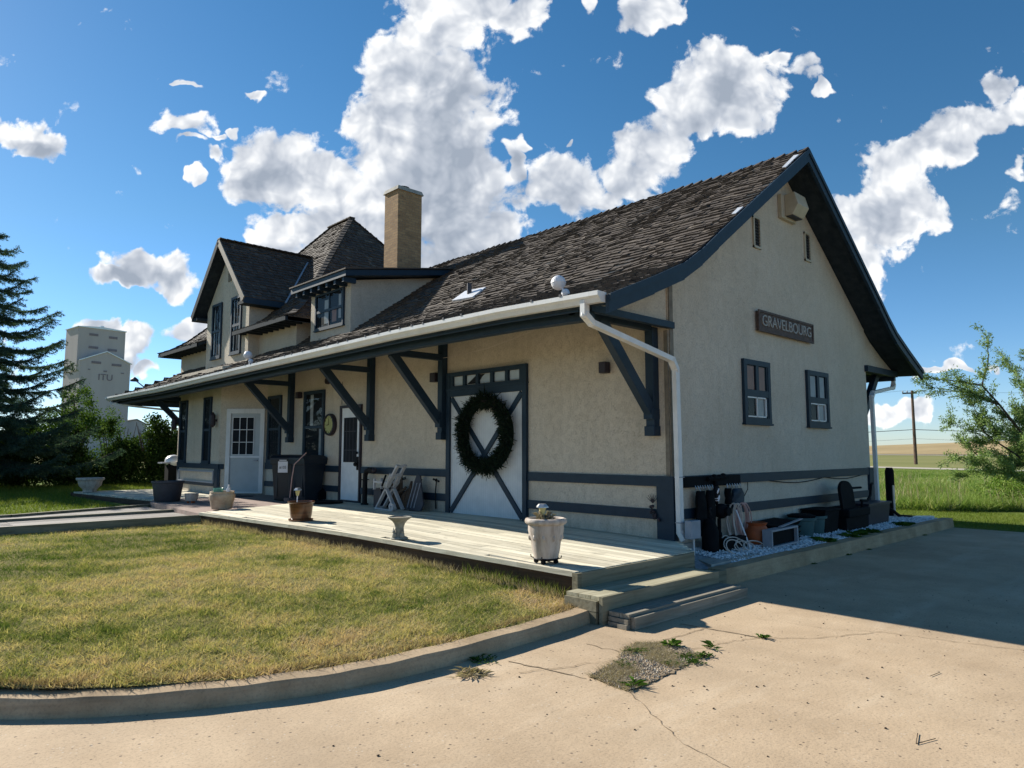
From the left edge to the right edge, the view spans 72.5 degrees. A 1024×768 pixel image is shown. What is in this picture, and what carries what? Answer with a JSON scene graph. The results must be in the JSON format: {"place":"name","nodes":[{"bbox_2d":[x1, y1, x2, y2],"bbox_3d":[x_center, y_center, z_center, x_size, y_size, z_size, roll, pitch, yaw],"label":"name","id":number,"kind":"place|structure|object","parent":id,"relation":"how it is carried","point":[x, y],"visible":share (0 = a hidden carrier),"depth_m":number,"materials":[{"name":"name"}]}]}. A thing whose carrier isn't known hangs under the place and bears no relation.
{"place":"outdoors","nodes":[
{"label":"outdoors","id":0,"kind":"place"},
{"bbox_2d":[0,477,152,514],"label":"lawn","id":1,"kind":"structure","parent":0,"point":[116,504],"depth_m":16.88,"materials":[{"name":"green plant"}]},
{"bbox_2d":[0,426,46,486],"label":"hedge shrub","id":2,"kind":"object","parent":1,"relation":"on","point":[6,480],"visible":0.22,"depth_m":23.70,"materials":[{"name":"green plant"}]},
{"bbox_2d":[0,232,126,480],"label":"spruce tree","id":3,"kind":"object","parent":1,"relation":"on","point":[17,406],"visible":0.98,"depth_m":22.44,"materials":[{"name":"green plant"}]},
{"bbox_2d":[28,418,100,485],"bbox_3d":[-15.682,2.543,24.702,2.419,2.687,2.129,5,-7,-43],"label":"hedge shrub","id":4,"kind":"object","parent":1,"relation":"on","point":[78,455],"visible":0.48,"depth_m":24.30,"materials":[{"name":"green plant"}]},
{"bbox_2d":[33,383,126,448],"bbox_3d":[-18.797,2.127,29.734,4.150,4.505,2.417,5,-7,-43],"label":"young tree","id":5,"kind":"object","parent":1,"relation":"on","point":[88,420],"visible":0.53,"depth_m":30.11,"materials":[{"name":"green plant"}]},
{"bbox_2d":[0,504,200,534],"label":"boardwalk","id":6,"kind":"structure","parent":1,"relation":"on","point":[100,518],"depth_m":12.04,"materials":[{"name":"grey wood"}]},
{"bbox_2d":[84,415,151,484],"bbox_3d":[-14.563,2.535,25.519,2.633,2.930,2.058,-1,-5,5],"label":"hedge shrub","id":7,"kind":"object","parent":1,"relation":"on","point":[118,470],"visible":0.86,"depth_m":25.23,"materials":[{"name":"green plant"}]},
{"bbox_2d":[71,489,209,504],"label":"deck","id":8,"kind":"structure","parent":1,"relation":"on","point":[137,497],"depth_m":17.70,"materials":[{"name":"grey wood"}]},
{"bbox_2d":[76,477,104,491],"bbox_3d":[-11.330,2.709,18.750,0.680,0.380,0.680,5,-7,-43],"label":"bowl planter","id":9,"kind":"object","parent":8,"relation":"on","point":[89,484],"visible":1,"depth_m":18.57,"materials":[{"name":"concrete"}]},
{"bbox_2d":[124,412,177,483],"bbox_3d":[-13.305,2.525,26.186,2.267,2.986,2.519,-3,-6,30],"label":"hedge shrub","id":10,"kind":"object","parent":1,"relation":"on","point":[157,432],"visible":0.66,"depth_m":25.80,"materials":[{"name":"green plant"}]},
{"bbox_2d":[158,455,177,479],"bbox_3d":[-10.483,2.676,21.565,0.760,0.975,0.499,5,-7,-43],"label":"barbecue","id":11,"kind":"object","parent":1,"relation":"on","point":[170,462],"visible":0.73,"depth_m":21.40,"materials":[{"name":"grey metal"}]},
{"bbox_2d":[150,494,314,514],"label":"patio","id":12,"kind":"structure","parent":0,"point":[182,506],"depth_m":14.72,"materials":[{"name":"grey concrete"}]},
{"bbox_2d":[151,480,184,501],"bbox_3d":[-7.602,2.365,15.412,0.670,0.445,0.670,5,-7,-43],"label":"flower tub","id":13,"kind":"object","parent":12,"relation":"on","point":[167,490],"visible":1,"depth_m":15.18,"materials":[{"name":"grey plastic"}]},
{"bbox_2d":[184,493,198,502],"bbox_3d":[-6.858,2.443,14.937,0.277,0.200,0.277,-2,-6,24],"label":"flower pot","id":14,"kind":"object","parent":12,"relation":"on","point":[192,497],"visible":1,"depth_m":14.84,"materials":[{"name":"ceramic"}]},
{"bbox_2d":[209,491,234,509],"bbox_3d":[-5.471,2.189,13.168,0.470,0.330,0.470,5,-7,-43],"label":"flower pot","id":15,"kind":"object","parent":12,"relation":"on","point":[223,500],"visible":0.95,"depth_m":12.99,"materials":[{"name":"ceramic"}]},
{"bbox_2d":[269,455,293,499],"bbox_3d":[-5.085,2.102,15.704,0.585,1.023,0.704,1,-5,-5],"label":"wheeled bin","id":16,"kind":"object","parent":12,"relation":"on","point":[281,471],"visible":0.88,"depth_m":15.43,"materials":[{"name":"plastic"}]},
{"bbox_2d":[284,453,305,502],"bbox_3d":[-4.664,2.008,15.031,0.358,1.067,0.280,5,-7,-43],"label":"broom","id":17,"kind":"object","parent":12,"relation":"on","point":[289,498],"visible":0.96,"depth_m":14.94,"materials":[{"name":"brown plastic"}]},
{"bbox_2d":[288,455,327,499],"bbox_3d":[-4.521,2.083,15.495,0.585,1.023,0.704,-4,-7,36],"label":"wheeled bin","id":18,"kind":"object","parent":12,"relation":"on","point":[308,475],"visible":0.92,"depth_m":15.31,"materials":[{"name":"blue plastic"}]},
{"bbox_2d":[0,522,577,689],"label":"lawn ground","id":19,"kind":"structure","parent":0,"point":[210,582],"depth_m":6.36,"materials":[{"name":"green plant"}]},
{"bbox_2d":[0,603,573,689],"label":"edge grass","id":20,"kind":"structure","parent":19,"relation":"on","point":[327,662],"depth_m":4.59,"materials":[{"name":"green plant"}]},
{"bbox_2d":[199,519,566,598],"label":"edge grass","id":21,"kind":"structure","parent":19,"relation":"on","point":[390,555],"depth_m":8.49,"materials":[{"name":"green plant"}]},
{"bbox_2d":[462,562,567,596],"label":"edge grass","id":22,"kind":"structure","parent":19,"relation":"on","point":[501,578],"depth_m":7.20,"materials":[{"name":"green plant"}]},
{"bbox_2d":[0,528,1023,767],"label":"pavement","id":23,"kind":"structure","parent":0,"point":[960,712],"depth_m":4.29,"materials":[{"name":"concrete"}]},
{"bbox_2d":[0,608,589,719],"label":"kerb","id":24,"kind":"structure","parent":23,"relation":"on","point":[21,704],"depth_m":4.36,"materials":[{"name":"concrete"}]},
{"bbox_2d":[199,502,694,594],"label":"deck","id":25,"kind":"structure","parent":23,"relation":"on","point":[587,559],"depth_m":8.78,"materials":[{"name":"grey wood"}]},
{"bbox_2d":[288,500,314,521],"bbox_3d":[-3.284,1.976,10.868,0.410,0.300,0.410,5,-7,-43],"label":"flower pot","id":26,"kind":"object","parent":25,"relation":"on","point":[300,510],"visible":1,"depth_m":10.73,"materials":[{"name":"ceramic"}]},
{"bbox_2d":[313,500,343,503],"bbox_3d":[-3.830,2.432,14.428,0.680,0.040,0.673,5,-7,-43],"label":"door mat","id":27,"kind":"object","parent":25,"relation":"on","point":[326,501],"depth_m":14.24,"materials":[{"name":"black plastic"}]},
{"bbox_2d":[361,467,376,504],"bbox_3d":[-2.872,2.048,13.992,0.169,0.751,0.513,4,-7,-37],"label":"standpipe","id":28,"kind":"object","parent":25,"relation":"on","point":[365,482],"visible":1,"depth_m":14.07,"materials":[{"name":"black metal"}]},
{"bbox_2d":[372,487,389,506],"bbox_3d":[-2.457,2.182,13.420,0.360,0.363,0.300,5,-7,-43],"label":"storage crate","id":29,"kind":"object","parent":25,"relation":"on","point":[378,492],"visible":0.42,"depth_m":13.30,"materials":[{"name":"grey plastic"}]},
{"bbox_2d":[373,464,406,510],"bbox_3d":[-2.279,1.898,12.808,0.345,0.846,0.820,5,-7,-43],"label":"folding frame","id":30,"kind":"object","parent":25,"relation":"on","point":[392,505],"visible":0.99,"depth_m":12.74,"materials":[{"name":"white wood"}]},
{"bbox_2d":[388,515,411,539],"bbox_3d":[-1.417,1.810,8.787,0.304,0.285,0.304,5,-7,-43],"label":"garden urn","id":31,"kind":"object","parent":25,"relation":"on","point":[399,521],"visible":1,"depth_m":8.72,"materials":[{"name":"stone"}]},
{"bbox_2d":[405,474,423,510],"bbox_3d":[-1.704,1.966,12.662,0.207,0.643,0.500,5,-7,-43],"label":"leaning board","id":32,"kind":"object","parent":25,"relation":"on","point":[415,502],"visible":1,"depth_m":12.65,"materials":[{"name":"grey wood"}]},
{"bbox_2d":[530,554,561,564],"bbox_3d":[0.351,1.804,7.204,0.269,0.085,0.269,4,-7,-33],"label":"plant stand","id":33,"kind":"object","parent":25,"relation":"on","point":[543,561],"visible":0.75,"depth_m":7.13,"materials":[{"name":"black metal"}]},
{"bbox_2d":[525,516,566,558],"bbox_3d":[0.351,1.591,7.224,0.440,0.407,0.440,5,-7,-43],"label":"flower pot","id":34,"kind":"object","parent":33,"relation":"on","point":[545,537],"visible":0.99,"depth_m":7.08,"materials":[{"name":"ceramic"}]},
{"bbox_2d":[536,504,548,519],"bbox_3d":[0.315,1.332,7.242,0.132,0.175,0.114,5,-7,-43],"label":"solar lamp","id":35,"kind":"object","parent":34,"relation":"in","point":[542,508],"visible":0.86,"depth_m":7.22,"materials":[{"name":"white glass"}]},
{"bbox_2d":[533,511,556,519],"bbox_3d":[0.322,1.362,7.240,0.326,0.094,0.251,5,-7,-43],"label":"dry stem","id":36,"kind":"object","parent":34,"relation":"on","point":[548,515],"visible":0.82,"depth_m":7.22,"materials":[{"name":"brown plant"}]},
{"bbox_2d":[451,666,493,677],"bbox_3d":[-0.285,1.999,4.844,0.334,0.028,0.298,-2,-6,16],"label":"dead weed","id":37,"kind":"object","parent":23,"relation":"on","point":[468,672],"visible":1,"depth_m":4.84,"materials":[{"name":"beige plant"}]},
{"bbox_2d":[469,653,497,663],"bbox_3d":[-0.258,2.031,5.157,0.314,0.024,0.230,0,-5,-4],"label":"weed","id":38,"kind":"object","parent":23,"relation":"on","point":[478,658],"visible":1,"depth_m":5.17,"materials":[{"name":"green plant"}]},
{"bbox_2d":[588,643,691,687],"bbox_3d":[0.953,2.035,5.105,0.579,0.001,1.191,-4,-7,35],"label":"bare patch","id":39,"kind":"object","parent":23,"relation":"on","point":[643,676],"visible":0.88,"depth_m":4.98,"materials":[{"name":"soil"}]},
{"bbox_2d":[617,676,648,685],"bbox_3d":[0.800,1.966,4.603,0.216,0.040,0.182,0,-5,0],"label":"weed","id":40,"kind":"object","parent":39,"relation":"on","point":[639,682],"visible":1,"depth_m":4.60,"materials":[{"name":"green plant"}]},
{"bbox_2d":[589,643,698,689],"bbox_3d":[0.940,2.028,5.105,0.568,0.013,1.179,-4,-7,39],"label":"rubble","id":41,"kind":"object","parent":39,"relation":"on","point":[655,671],"visible":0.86,"depth_m":5.00,"materials":[{"name":"gravel"}]},
{"bbox_2d":[585,638,706,691],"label":"dead grass","id":42,"kind":"structure","parent":39,"relation":"on","point":[632,669],"depth_m":5.08,"materials":[{"name":"plant"}]},
{"bbox_2d":[661,638,682,645],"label":"weed","id":43,"kind":"object","parent":39,"relation":"on","point":[673,641],"visible":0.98,"depth_m":5.53,"materials":[{"name":"green plant"}]},
{"bbox_2d":[564,567,726,625],"bbox_3d":[1.522,2.117,7.187,2.440,0.246,0.448,5,-7,-43],"label":"timber step","id":44,"kind":"object","parent":23,"relation":"on","point":[598,602],"visible":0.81,"depth_m":6.73,"materials":[{"name":"grey wood"}]},
{"bbox_2d":[608,583,747,629],"bbox_3d":[1.663,2.138,6.788,2.020,0.125,0.270,5,-7,-43],"label":"timber step","id":45,"kind":"object","parent":23,"relation":"on","point":[649,613],"visible":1,"depth_m":6.56,"materials":[{"name":"grey wood"}]},
{"bbox_2d":[332,589,1023,756],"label":"loose grit","id":46,"kind":"object","parent":23,"relation":"on","point":[806,702],"visible":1,"depth_m":4.41,"materials":[{"name":"brown gravel"}]},
{"bbox_2d":[509,620,1020,766],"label":"pavement crack","id":47,"kind":"object","parent":23,"relation":"on","point":[680,667],"visible":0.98,"depth_m":5.11,"materials":[{"name":"grey concrete"}]},
{"bbox_2d":[708,517,953,583],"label":"kerb","id":48,"kind":"structure","parent":23,"relation":"on","point":[753,568],"depth_m":9.86,"materials":[{"name":"concrete"}]},
{"bbox_2d":[0,0,1023,445],"label":"sky","id":49,"kind":"structure","parent":0,"point":[137,136],"materials":[{"name":"blue"}]},
{"bbox_2d":[34,454,1023,569],"bbox_3d":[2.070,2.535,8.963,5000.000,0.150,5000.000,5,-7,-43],"label":"ground","id":50,"kind":"structure","parent":0,"point":[924,460],"depth_m":100.94,"materials":[{"name":"green plant"}]},
{"bbox_2d":[61,326,151,457],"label":"grain elevator","id":51,"kind":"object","parent":50,"relation":"on","point":[95,354],"visible":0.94,"depth_m":147.38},
{"bbox_2d":[163,425,177,455],"bbox_3d":[-12.048,2.450,26.593,2.419,3.326,2.236,5,-7,-43],"label":"hedge shrub","id":52,"kind":"object","parent":50,"relation":"on","point":[174,442],"visible":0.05,"depth_m":25.84,"materials":[{"name":"green plant"}]},
{"bbox_2d":[105,147,933,548],"bbox_3d":[-2.021,-1.187,18.708,10.895,9.005,20.295,5,-7,-43],"label":"train station","id":53,"kind":"object","parent":50,"relation":"on","point":[637,367],"visible":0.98,"depth_m":12.04,"materials":[{"name":"paint"}]},
{"bbox_2d":[177,400,188,462],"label":"window","id":54,"kind":"structure","parent":53,"relation":"in","point":[183,419],"depth_m":20.01,"materials":[{"name":"glass"}]},
{"bbox_2d":[200,397,212,463],"bbox_3d":[-8.162,1.241,18.652,0.065,1.780,0.580,5,-7,-43],"label":"window","id":55,"kind":"structure","parent":53,"relation":"in","point":[207,401],"depth_m":18.70,"materials":[{"name":"paint"}]},
{"bbox_2d":[209,302,222,360],"bbox_3d":[-8.505,-1.506,20.081,0.065,1.620,0.740,5,-7,-43],"label":"window","id":56,"kind":"structure","parent":53,"relation":"in","point":[217,309],"depth_m":20.08,"materials":[{"name":"glass"}]},
{"bbox_2d":[228,295,242,355],"bbox_3d":[-7.550,-1.602,19.076,0.065,1.620,0.720,5,-7,-43],"label":"window","id":57,"kind":"structure","parent":53,"relation":"in","point":[236,310],"depth_m":19.10,"materials":[{"name":"glass"}]},
{"bbox_2d":[224,409,265,492],"bbox_3d":[-6.860,1.715,17.930,1.000,2.160,0.080,0,-5,3],"label":"door","id":58,"kind":"structure","parent":53,"relation":"in","point":[245,428],"depth_m":17.92,"materials":[{"name":"white wood"}]},
{"bbox_2d":[243,351,252,363],"bbox_3d":[-5.858,-0.553,15.505,0.194,0.362,0.236,5,-7,-43],"label":"floodlight","id":59,"kind":"object","parent":53,"relation":"attached to","point":[247,355],"visible":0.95,"depth_m":15.46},
{"bbox_2d":[265,395,282,463],"bbox_3d":[-6.015,1.153,17.624,0.065,1.720,0.790,5,-7,-43],"label":"window","id":60,"kind":"structure","parent":53,"relation":"in","point":[274,430],"depth_m":17.67,"materials":[{"name":"glass"}]},
{"bbox_2d":[302,389,325,455],"bbox_3d":[-4.596,1.012,16.132,0.065,1.720,1.020,5,-7,-43],"label":"window","id":61,"kind":"structure","parent":53,"relation":"in","point":[313,435],"depth_m":16.17,"materials":[{"name":"glass"}]},
{"bbox_2d":[313,287,344,332],"bbox_3d":[-4.178,-1.684,15.941,0.065,0.870,1.340,5,-7,-43],"label":"window","id":62,"kind":"structure","parent":53,"relation":"in","point":[329,306],"depth_m":15.92,"materials":[{"name":"glass"}]},
{"bbox_2d":[323,414,336,435],"bbox_3d":[-4.063,0.906,15.555,0.095,0.500,0.500,5,-7,-43],"label":"wall clock","id":63,"kind":"object","parent":53,"relation":"attached to","point":[329,424],"depth_m":15.50,"materials":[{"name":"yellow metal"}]},
{"bbox_2d":[338,404,362,502],"bbox_3d":[-3.483,1.473,14.856,0.135,2.060,0.870,5,-7,-43],"label":"door","id":64,"kind":"structure","parent":53,"relation":"in","point":[350,428],"depth_m":14.87,"materials":[{"name":"white wood"}]},
{"bbox_2d":[451,385,516,480],"bbox_3d":[-0.509,0.781,11.578,0.402,1.644,1.595,5,-7,-43],"label":"wreath","id":65,"kind":"object","parent":53,"relation":"attached to","point":[498,456],"visible":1,"depth_m":11.50,"materials":[{"name":"green plant"}]},
{"bbox_2d":[445,363,528,520],"bbox_3d":[-0.465,0.977,11.749,0.070,2.480,2.060,5,-7,-43],"label":"freight door","id":66,"kind":"structure","parent":53,"relation":"in","point":[506,494],"depth_m":11.66,"materials":[{"name":"paint"}]},
{"bbox_2d":[551,275,569,295],"bbox_3d":[0.587,-1.160,8.579,0.194,0.362,0.236,5,-7,-43],"label":"floodlight","id":67,"kind":"object","parent":53,"relation":"attached to","point":[558,282],"visible":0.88,"depth_m":8.53,"materials":[{"name":"white plastic"}]},
{"bbox_2d":[649,495,659,521],"bbox_3d":[1.857,1.619,9.174,0.042,0.367,0.198,5,-7,-43],"label":"ornament","id":68,"kind":"object","parent":53,"relation":"attached to","point":[652,500],"visible":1,"depth_m":9.17,"materials":[{"name":"brown metal"}]},
{"bbox_2d":[685,520,700,550],"bbox_3d":[2.307,2.006,8.893,0.220,0.530,0.100,5,-7,-43],"label":"electrical box","id":69,"kind":"object","parent":53,"relation":"attached to","point":[693,529],"visible":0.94,"depth_m":8.85,"materials":[{"name":"grey plastic"}]},
{"bbox_2d":[683,475,740,490],"bbox_3d":[2.776,1.361,9.640,1.460,0.186,0.079,5,-7,-43],"label":"hook rail","id":70,"kind":"object","parent":53,"relation":"attached to","point":[700,481],"visible":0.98,"depth_m":9.48,"materials":[{"name":"black metal"}]},
{"bbox_2d":[695,486,706,536],"bbox_3d":[2.523,1.693,9.308,0.233,0.652,0.120,5,-7,-43],"label":"hanging bag","id":71,"kind":"object","parent":70,"relation":"hanging from","point":[701,506],"visible":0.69,"depth_m":9.25,"materials":[{"name":"black fabric"}]},
{"bbox_2d":[705,486,715,521],"bbox_3d":[2.697,1.694,9.473,0.190,0.622,0.120,5,-7,-43],"label":"hanging bag","id":72,"kind":"object","parent":70,"relation":"hanging from","point":[710,498],"visible":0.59,"depth_m":9.43,"materials":[{"name":"black fabric"}]},
{"bbox_2d":[724,485,731,503],"bbox_3d":[3.042,1.552,9.829,0.074,0.271,0.120,5,-7,-43],"label":"hanging bag","id":73,"kind":"object","parent":70,"relation":"hanging from","point":[728,495],"visible":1,"depth_m":9.80,"materials":[{"name":"black fabric"}]},
{"bbox_2d":[731,484,743,507],"bbox_3d":[3.227,1.595,9.973,0.318,0.332,0.120,5,-7,-43],"label":"hanging bag","id":74,"kind":"object","parent":70,"relation":"hanging from","point":[737,495],"visible":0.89,"depth_m":9.90,"materials":[{"name":"fabric"}]},
{"bbox_2d":[706,473,730,536],"bbox_3d":[2.861,1.771,9.567,0.485,1.086,0.220,5,-7,-43],"label":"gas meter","id":75,"kind":"object","parent":53,"relation":"attached to","point":[723,511],"visible":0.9,"depth_m":9.55,"materials":[{"name":"black metal"}]},
{"bbox_2d":[741,358,773,425],"bbox_3d":[3.791,0.136,10.783,0.880,1.000,0.065,5,-7,-43],"label":"window","id":76,"kind":"structure","parent":53,"relation":"in","point":[755,375],"depth_m":10.76,"materials":[{"name":"paint"}]},
{"bbox_2d":[756,309,813,343],"bbox_3d":[4.557,-0.936,11.600,1.990,0.340,0.066,5,-7,-43],"label":"name board","id":77,"kind":"object","parent":53,"relation":"attached to","point":[776,324],"visible":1,"depth_m":11.49,"materials":[{"name":"brown wood"}]},
{"bbox_2d":[805,370,831,428],"bbox_3d":[5.400,0.281,12.300,0.910,1.000,0.065,5,-7,-43],"label":"window","id":78,"kind":"structure","parent":53,"relation":"in","point":[816,383],"depth_m":12.28,"materials":[{"name":"paint"}]},
{"bbox_2d":[902,390,917,463],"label":"utility pole","id":79,"kind":"object","parent":50,"relation":"on","point":[914,431],"visible":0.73,"depth_m":80.86,"materials":[{"name":"brown wood"}]},
{"bbox_2d":[691,515,936,569],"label":"gravel","id":80,"kind":"structure","parent":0,"point":[808,540],"depth_m":10.05,"materials":[{"name":"grey gravel"}]},
{"bbox_2d":[698,551,758,566],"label":"stone slab","id":81,"kind":"structure","parent":80,"relation":"on","point":[710,562],"depth_m":8.62,"materials":[{"name":"stone"}]},
{"bbox_2d":[702,507,718,553],"bbox_3d":[2.612,1.957,9.202,0.220,0.645,0.217,5,-7,-43],"label":"pressure tank","id":82,"kind":"object","parent":81,"relation":"on","point":[710,536],"visible":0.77,"depth_m":9.12,"materials":[{"name":"black metal"}]},
{"bbox_2d":[722,535,763,553],"bbox_3d":[3.099,2.158,9.451,0.988,0.228,0.282,5,-7,-43],"label":"hose tangle","id":83,"kind":"object","parent":81,"relation":"on","point":[736,542],"visible":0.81,"depth_m":9.37,"materials":[{"name":"rubber"}]},
{"bbox_2d":[719,534,746,550],"bbox_3d":[2.968,2.181,9.519,0.580,0.200,0.200,5,-7,-43],"label":"crate","id":84,"kind":"object","parent":80,"relation":"on","point":[730,544],"visible":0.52,"depth_m":9.38,"materials":[{"name":"black plastic"}]},
{"bbox_2d":[726,503,742,534],"bbox_3d":[3.150,1.995,9.800,0.408,0.651,0.153,5,-7,-43],"label":"hose coil","id":85,"kind":"object","parent":84,"relation":"on","point":[733,514],"visible":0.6,"depth_m":9.76,"materials":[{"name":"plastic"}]},
{"bbox_2d":[732,502,751,534],"bbox_3d":[3.264,2.010,9.909,0.423,0.660,0.152,5,-7,-43],"label":"hose coil","id":86,"kind":"object","parent":80,"relation":"on","point":[747,519],"visible":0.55,"depth_m":9.92,"materials":[{"name":"grey rubber"}]},
{"bbox_2d":[745,521,767,544],"bbox_3d":[3.497,2.141,9.970,0.340,0.335,0.340,5,-7,-43],"label":"flower pot","id":87,"kind":"object","parent":80,"relation":"on","point":[753,530],"visible":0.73,"depth_m":9.85,"materials":[{"name":"ceramic"}]},
{"bbox_2d":[762,525,798,548],"bbox_3d":[3.842,2.178,9.977,0.824,0.262,0.140,5,-7,-43],"label":"box frame","id":88,"kind":"object","parent":80,"relation":"on","point":[775,537],"visible":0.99,"depth_m":9.90,"materials":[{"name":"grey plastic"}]},
{"bbox_2d":[759,517,802,537],"bbox_3d":[3.930,2.164,10.328,0.882,0.316,0.475,5,-7,-43],"label":"seed tray","id":89,"kind":"object","parent":80,"relation":"on","point":[775,522],"visible":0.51,"depth_m":10.38,"materials":[{"name":"black plastic"}]},
{"bbox_2d":[787,513,816,536],"bbox_3d":[4.580,2.224,11.034,0.440,0.360,0.440,5,-7,-43],"label":"plastic tub","id":90,"kind":"object","parent":80,"relation":"on","point":[806,524],"visible":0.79,"depth_m":10.87,"materials":[{"name":"plastic"}]},
{"bbox_2d":[800,507,840,532],"bbox_3d":[5.118,2.256,11.556,0.620,0.395,0.420,5,-7,-43],"label":"storage bin","id":91,"kind":"object","parent":80,"relation":"on","point":[832,519],"visible":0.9,"depth_m":11.41,"materials":[{"name":"black plastic"}]},
{"bbox_2d":[814,516,826,533],"bbox_3d":[4.900,2.286,11.361,0.440,0.300,0.440,5,-7,-43],"label":"plastic tub","id":92,"kind":"object","parent":80,"relation":"on","point":[819,524],"visible":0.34,"depth_m":11.19,"materials":[{"name":"teal plastic"}]},
{"bbox_2d":[809,536,837,541],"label":"weed","id":93,"kind":"object","parent":80,"relation":"on","point":[821,539],"visible":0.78,"depth_m":10.49,"materials":[{"name":"green plant"}]},
{"bbox_2d":[837,532,861,537],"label":"weed","id":94,"kind":"object","parent":80,"relation":"on","point":[845,534],"visible":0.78,"depth_m":11.07,"materials":[{"name":"green plant"}]},
{"bbox_2d":[831,481,872,530],"bbox_3d":[6.004,2.113,12.357,1.505,0.823,0.500,5,-7,-43],"label":"lounge chair","id":95,"kind":"object","parent":80,"relation":"on","point":[852,516],"visible":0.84,"depth_m":11.95,"materials":[{"name":"black plastic"}]},
{"bbox_2d":[855,500,891,525],"bbox_3d":[6.602,2.385,12.935,1.140,0.400,0.450,5,-7,-43],"label":"storage bin","id":96,"kind":"object","parent":80,"relation":"on","point":[879,511],"visible":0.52,"depth_m":12.78,"materials":[{"name":"grey plastic"}]},
{"bbox_2d":[869,441,1023,454],"bbox_3d":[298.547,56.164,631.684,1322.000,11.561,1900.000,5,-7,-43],"label":"hill","id":97,"kind":"structure","parent":0,"point":[936,448],"depth_m":350.31,"materials":[{"name":"beige plant"}]},
{"bbox_2d":[870,466,1023,470],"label":"gravel road","id":98,"kind":"structure","parent":0,"point":[926,468],"depth_m":59.23,"materials":[{"name":"beige gravel"}]},
{"bbox_2d":[878,468,1023,515],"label":"meadow ground","id":99,"kind":"structure","parent":0,"point":[1001,512],"depth_m":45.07,"materials":[{"name":"green plant"}]},
{"bbox_2d":[910,322,1023,485],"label":"willow tree","id":100,"kind":"object","parent":99,"relation":"on","point":[1009,462],"visible":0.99,"depth_m":18.22,"materials":[{"name":"green plant"}]},
{"bbox_2d":[967,470,1023,500],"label":"meadow shrub","id":101,"kind":"object","parent":99,"relation":"on","point":[1004,485],"visible":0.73,"depth_m":19.23,"materials":[{"name":"green plant"}]},
{"bbox_2d":[896,507,1023,530],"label":"lawn grass","id":102,"kind":"structure","parent":0,"point":[1020,520],"depth_m":15.78,"materials":[{"name":"green plant"}]},
{"bbox_2d":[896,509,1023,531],"bbox_3d":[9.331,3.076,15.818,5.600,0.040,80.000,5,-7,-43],"label":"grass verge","id":103,"kind":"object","parent":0,"point":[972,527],"depth_m":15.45,"materials":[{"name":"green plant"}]},
{"bbox_2d":[885,468,895,515],"bbox_3d":[7.696,2.306,14.193,0.167,1.205,0.313,-3,-6,28],"label":"wooden post","id":104,"kind":"object","parent":103,"relation":"on","point":[889,484],"visible":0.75,"depth_m":14.17,"materials":[{"name":"black wood"}]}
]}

